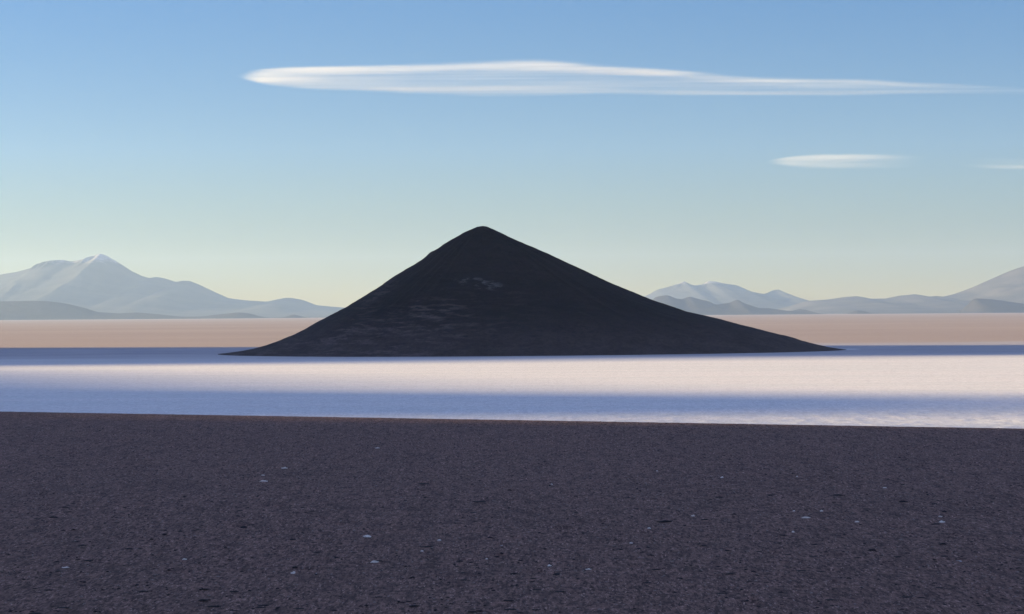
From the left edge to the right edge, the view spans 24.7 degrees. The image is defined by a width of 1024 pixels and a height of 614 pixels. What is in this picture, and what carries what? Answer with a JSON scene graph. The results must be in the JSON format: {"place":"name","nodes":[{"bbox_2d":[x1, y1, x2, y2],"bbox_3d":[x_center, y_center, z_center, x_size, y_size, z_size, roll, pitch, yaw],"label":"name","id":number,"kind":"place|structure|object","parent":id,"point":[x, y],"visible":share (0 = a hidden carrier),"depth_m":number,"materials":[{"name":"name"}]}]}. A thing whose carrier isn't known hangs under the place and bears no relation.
{"place":"outdoors","nodes":[
{"label":"outdoors","id":0,"kind":"place"},
{"bbox_2d":[0,301,307,319],"bbox_3d":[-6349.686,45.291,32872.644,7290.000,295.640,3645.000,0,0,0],"label":"mountain","id":1,"kind":"structure","parent":0,"point":[29,310],"depth_m":32158.98,"materials":[{"name":"grey stone"}]},
{"bbox_2d":[0,254,342,317],"bbox_3d":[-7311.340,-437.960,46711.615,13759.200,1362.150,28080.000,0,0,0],"label":"mountain","id":2,"kind":"structure","parent":0,"point":[101,283],"depth_m":45336.49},
{"bbox_2d":[0,412,1023,613],"bbox_3d":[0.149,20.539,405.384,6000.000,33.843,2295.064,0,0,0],"label":"gravel ground","id":3,"kind":"structure","parent":0,"point":[180,577],"depth_m":406.12,"materials":[{"name":"black gravel"}]},
{"bbox_2d":[0,0,1023,307],"label":"sky","id":4,"kind":"structure","parent":0,"point":[316,152],"materials":[{"name":"blue"}]},
{"bbox_2d":[218,226,846,356],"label":"volcanic cone","id":5,"kind":"object","parent":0,"point":[482,291],"visible":0.99,"depth_m":2086.53,"materials":[{"name":"black stone"}]},
{"bbox_2d":[644,281,808,308],"bbox_3d":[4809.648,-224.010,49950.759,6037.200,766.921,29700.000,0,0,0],"label":"mountain","id":6,"kind":"structure","parent":0,"point":[713,292],"depth_m":50278.66,"materials":[{"name":"grey stone"}]},
{"bbox_2d":[653,295,819,314],"bbox_3d":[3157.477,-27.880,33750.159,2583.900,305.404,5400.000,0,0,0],"label":"mountain","id":7,"kind":"structure","parent":0,"point":[702,307],"depth_m":33374.56,"materials":[{"name":"grey stone"}]},
{"bbox_2d":[848,310,872,313],"bbox_3d":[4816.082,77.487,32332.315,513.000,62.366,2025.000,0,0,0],"label":"mountain","id":8,"kind":"structure","parent":0,"point":[859,312],"depth_m":32050.18,"materials":[{"name":"grey stone"}]},
{"bbox_2d":[779,266,1023,313],"bbox_3d":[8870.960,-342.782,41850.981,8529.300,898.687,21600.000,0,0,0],"label":"mountain","id":9,"kind":"structure","parent":0,"point":[1008,286],"depth_m":39548.45,"materials":[{"name":"grey stone"}]},
{"bbox_2d":[959,299,1023,312],"bbox_3d":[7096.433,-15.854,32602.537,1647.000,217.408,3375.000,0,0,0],"label":"mountain","id":10,"kind":"structure","parent":0,"point":[985,306],"depth_m":32455.35,"materials":[{"name":"grey stone"}]}
]}

